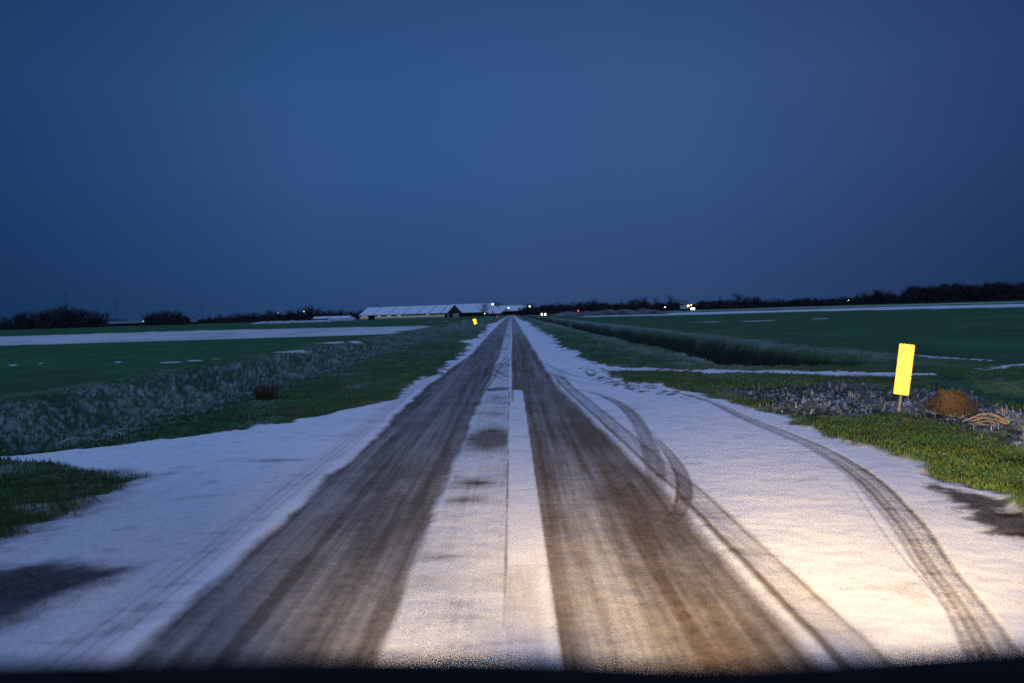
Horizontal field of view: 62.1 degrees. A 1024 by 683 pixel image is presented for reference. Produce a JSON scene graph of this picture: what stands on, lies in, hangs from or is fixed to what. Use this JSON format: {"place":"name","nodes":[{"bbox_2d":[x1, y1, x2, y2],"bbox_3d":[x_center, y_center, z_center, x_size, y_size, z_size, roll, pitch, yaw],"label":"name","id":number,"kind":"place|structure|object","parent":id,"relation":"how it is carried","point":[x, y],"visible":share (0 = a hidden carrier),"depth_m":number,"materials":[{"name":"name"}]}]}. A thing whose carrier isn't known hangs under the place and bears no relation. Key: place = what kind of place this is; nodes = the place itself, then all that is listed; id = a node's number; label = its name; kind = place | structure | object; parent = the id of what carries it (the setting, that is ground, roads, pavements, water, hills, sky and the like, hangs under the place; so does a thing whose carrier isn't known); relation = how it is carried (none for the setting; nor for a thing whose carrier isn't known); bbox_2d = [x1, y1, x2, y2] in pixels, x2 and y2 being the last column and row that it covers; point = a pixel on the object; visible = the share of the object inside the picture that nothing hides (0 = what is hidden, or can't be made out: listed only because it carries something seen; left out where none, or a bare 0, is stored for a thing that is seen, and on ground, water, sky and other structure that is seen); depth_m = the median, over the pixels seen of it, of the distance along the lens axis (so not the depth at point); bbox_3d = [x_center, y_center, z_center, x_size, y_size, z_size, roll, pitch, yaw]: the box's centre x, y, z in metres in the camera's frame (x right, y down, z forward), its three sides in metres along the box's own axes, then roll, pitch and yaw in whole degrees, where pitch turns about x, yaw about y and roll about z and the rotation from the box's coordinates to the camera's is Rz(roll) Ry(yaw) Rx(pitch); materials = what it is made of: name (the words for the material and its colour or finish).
{"place":"outdoors","nodes":[
{"label":"outdoors","id":0,"kind":"place"},
{"bbox_2d":[359,305,461,319],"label":"barn","id":1,"kind":"structure","parent":0,"point":[412,312],"depth_m":552.58,"materials":[{"name":"metal"}]},
{"bbox_2d":[65,315,886,664],"bbox_3d":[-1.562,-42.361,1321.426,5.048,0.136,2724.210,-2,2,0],"label":"road","id":2,"kind":"structure","parent":0,"point":[509,487],"depth_m":5.25,"materials":[{"name":"grey asphalt"}]},
{"bbox_2d":[0,647,1023,682],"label":"car hood","id":3,"kind":"object","parent":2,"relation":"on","point":[1002,665],"visible":1,"depth_m":0.61,"materials":[{"name":"black plastic"}]},
{"bbox_2d":[0,315,1023,662],"bbox_3d":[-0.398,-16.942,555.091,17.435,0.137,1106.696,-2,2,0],"label":"snowy road shoulders","id":4,"kind":"object","parent":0,"point":[888,555],"visible":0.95,"depth_m":6.26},
{"bbox_2d":[0,315,1023,616],"bbox_3d":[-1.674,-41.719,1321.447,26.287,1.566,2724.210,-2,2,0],"label":"verge","id":5,"kind":"structure","parent":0,"point":[22,587],"depth_m":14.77,"materials":[{"name":"green plant"}]},
{"bbox_2d":[235,378,298,399],"bbox_3d":[-4.815,0.899,16.367,1.290,0.480,1.339,-2,2,-22],"label":"dry grass tussock","id":6,"kind":"object","parent":5,"relation":"on","point":[263,392],"visible":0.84,"depth_m":16.21,"materials":[{"name":"plant"}]},
{"bbox_2d":[521,302,536,314],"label":"bare tree","id":7,"kind":"object","parent":5,"relation":"on","point":[526,308],"visible":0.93,"depth_m":619.29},
{"bbox_2d":[893,343,914,411],"bbox_3d":[5.370,0.566,11.635,0.282,1.090,0.096,-2,2,3],"label":"marker post","id":8,"kind":"object","parent":5,"relation":"on","point":[904,367],"visible":0.94,"depth_m":11.62,"materials":[{"name":"yellow plastic"}]},
{"bbox_2d":[916,388,992,415],"bbox_3d":[5.750,0.781,11.170,0.981,0.380,0.904,-2,2,0],"label":"dry grass tussock","id":9,"kind":"object","parent":5,"relation":"on","point":[957,402],"visible":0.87,"depth_m":11.00,"materials":[{"name":"brown plant"}]},
{"bbox_2d":[962,413,1010,424],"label":"broken reeds","id":10,"kind":"object","parent":5,"relation":"on","point":[1005,422],"visible":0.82,"depth_m":10.16,"materials":[{"name":"beige plant"}]},
{"bbox_2d":[0,300,1023,398],"bbox_3d":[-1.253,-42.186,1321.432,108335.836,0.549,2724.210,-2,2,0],"label":"field","id":11,"kind":"structure","parent":0,"point":[977,332],"depth_m":58.22,"materials":[{"name":"green plant"}]},
{"bbox_2d":[0,305,116,329],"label":"wood","id":12,"kind":"object","parent":11,"relation":"on","point":[44,320],"visible":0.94,"depth_m":764.29,"materials":[{"name":"brown plant"}]},
{"bbox_2d":[54,302,75,327],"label":"bare tree","id":13,"kind":"object","parent":11,"relation":"on","point":[69,313],"visible":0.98,"depth_m":759.90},
{"bbox_2d":[108,320,145,326],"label":"shed","id":14,"kind":"structure","parent":11,"relation":"on","point":[127,323],"depth_m":949.51,"materials":[{"name":"grey metal"}]},
{"bbox_2d":[141,310,191,325],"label":"wood","id":15,"kind":"object","parent":11,"relation":"on","point":[163,318],"visible":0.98,"depth_m":762.23,"materials":[{"name":"brown plant"}]},
{"bbox_2d":[190,319,199,323],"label":"shed","id":16,"kind":"structure","parent":11,"relation":"on","point":[194,321],"depth_m":951.03,"materials":[{"name":"grey metal"}]},
{"bbox_2d":[107,306,363,325],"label":"wood","id":17,"kind":"object","parent":11,"relation":"on","point":[294,316],"visible":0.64,"depth_m":1006.60,"materials":[{"name":"brown plant"}]},
{"bbox_2d":[252,320,331,323],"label":"snow patch","id":18,"kind":"object","parent":11,"relation":"on","point":[269,322],"visible":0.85,"depth_m":414.90,"materials":[{"name":"white snow"}]},
{"bbox_2d":[306,304,314,319],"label":"bare tree","id":19,"kind":"object","parent":11,"relation":"on","point":[309,307],"visible":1,"depth_m":779.28,"materials":[{"name":"brown plant"}]},
{"bbox_2d":[313,316,351,319],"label":"shed","id":20,"kind":"structure","parent":11,"relation":"on","point":[322,318],"depth_m":800.87,"materials":[{"name":"white metal"}]},
{"bbox_2d":[328,316,356,320],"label":"silage clamp","id":21,"kind":"object","parent":11,"relation":"on","point":[349,318],"visible":0.91,"depth_m":466.37,"materials":[{"name":"white plastic"}]},
{"bbox_2d":[451,303,495,316],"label":"barn","id":22,"kind":"structure","parent":11,"relation":"on","point":[467,310],"depth_m":646.50,"materials":[{"name":"grey metal"}]},
{"bbox_2d":[476,303,491,314],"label":"bare tree","id":23,"kind":"object","parent":11,"relation":"on","point":[485,307],"visible":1,"depth_m":585.76,"materials":[{"name":"black plant"}]},
{"bbox_2d":[482,304,503,315],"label":"farmhouse","id":24,"kind":"object","parent":11,"relation":"on","point":[496,308],"visible":0.52,"depth_m":600.60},
{"bbox_2d":[489,311,500,315],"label":"shed","id":25,"kind":"structure","parent":11,"relation":"on","point":[495,313],"depth_m":559.73,"materials":[{"name":"grey metal"}]},
{"bbox_2d":[503,305,525,314],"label":"barn","id":26,"kind":"structure","parent":11,"relation":"on","point":[513,308],"depth_m":691.72,"materials":[{"name":"grey metal"}]},
{"bbox_2d":[526,304,540,314],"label":"bare tree","id":27,"kind":"object","parent":11,"relation":"on","point":[530,309],"visible":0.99,"depth_m":598.60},
{"bbox_2d":[588,300,597,310],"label":"bare tree","id":28,"kind":"object","parent":11,"relation":"on","point":[593,305],"visible":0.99,"depth_m":560.52,"materials":[{"name":"black plant"}]},
{"bbox_2d":[518,296,681,315],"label":"wood","id":29,"kind":"object","parent":11,"relation":"on","point":[561,307],"visible":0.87,"depth_m":641.81,"materials":[{"name":"black plant"}]},
{"bbox_2d":[667,295,677,310],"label":"bare tree","id":30,"kind":"object","parent":11,"relation":"on","point":[671,296],"visible":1,"depth_m":619.45,"materials":[{"name":"black plant"}]},
{"bbox_2d":[667,300,688,304],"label":"farmhouse","id":31,"kind":"object","parent":11,"relation":"on","point":[684,302],"visible":0.25,"depth_m":723.63,"materials":[{"name":"grey"}]},
{"bbox_2d":[680,304,694,310],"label":"lorry","id":32,"kind":"object","parent":11,"relation":"on","point":[686,307],"visible":0.98,"depth_m":428.80,"materials":[{"name":"paint"}]},
{"bbox_2d":[727,293,748,308],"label":"bare tree","id":33,"kind":"object","parent":11,"relation":"on","point":[735,295],"visible":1,"depth_m":518.03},
{"bbox_2d":[748,295,761,307],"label":"bare tree","id":34,"kind":"object","parent":11,"relation":"on","point":[753,300],"visible":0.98,"depth_m":539.62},
{"bbox_2d":[686,289,901,309],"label":"wood","id":35,"kind":"object","parent":11,"relation":"on","point":[893,298],"visible":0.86,"depth_m":701.40,"materials":[{"name":"black plant"}]},
{"bbox_2d":[872,290,889,303],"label":"bare tree","id":36,"kind":"object","parent":11,"relation":"on","point":[875,291],"visible":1,"depth_m":697.97,"materials":[{"name":"black plant"}]},
{"bbox_2d":[898,281,1023,303],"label":"wood","id":37,"kind":"object","parent":11,"relation":"on","point":[995,291],"visible":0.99,"depth_m":622.97,"materials":[{"name":"black plant"}]},
{"bbox_2d":[0,315,1023,456],"bbox_3d":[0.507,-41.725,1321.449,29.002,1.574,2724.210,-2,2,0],"label":"ditch ground","id":38,"kind":"structure","parent":0,"point":[302,360],"depth_m":24.21,"materials":[{"name":"green plant"}]},
{"bbox_2d":[573,327,867,365],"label":"ditch grass","id":39,"kind":"structure","parent":38,"relation":"on","point":[742,350],"depth_m":33.15,"materials":[{"name":"plant"}]},
{"bbox_2d":[0,335,1023,531],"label":"frosted grass","id":40,"kind":"structure","parent":0,"point":[759,406],"depth_m":12.20,"materials":[{"name":"plant"}]},
{"bbox_2d":[0,0,1023,323],"label":"sky","id":41,"kind":"structure","parent":0,"point":[191,158],"materials":[{"name":"blue"}]},
{"bbox_2d":[550,308,669,316],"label":"spoil bank","id":42,"kind":"structure","parent":0,"point":[617,312],"depth_m":257.95,"materials":[{"name":"brown soil"}]}
]}

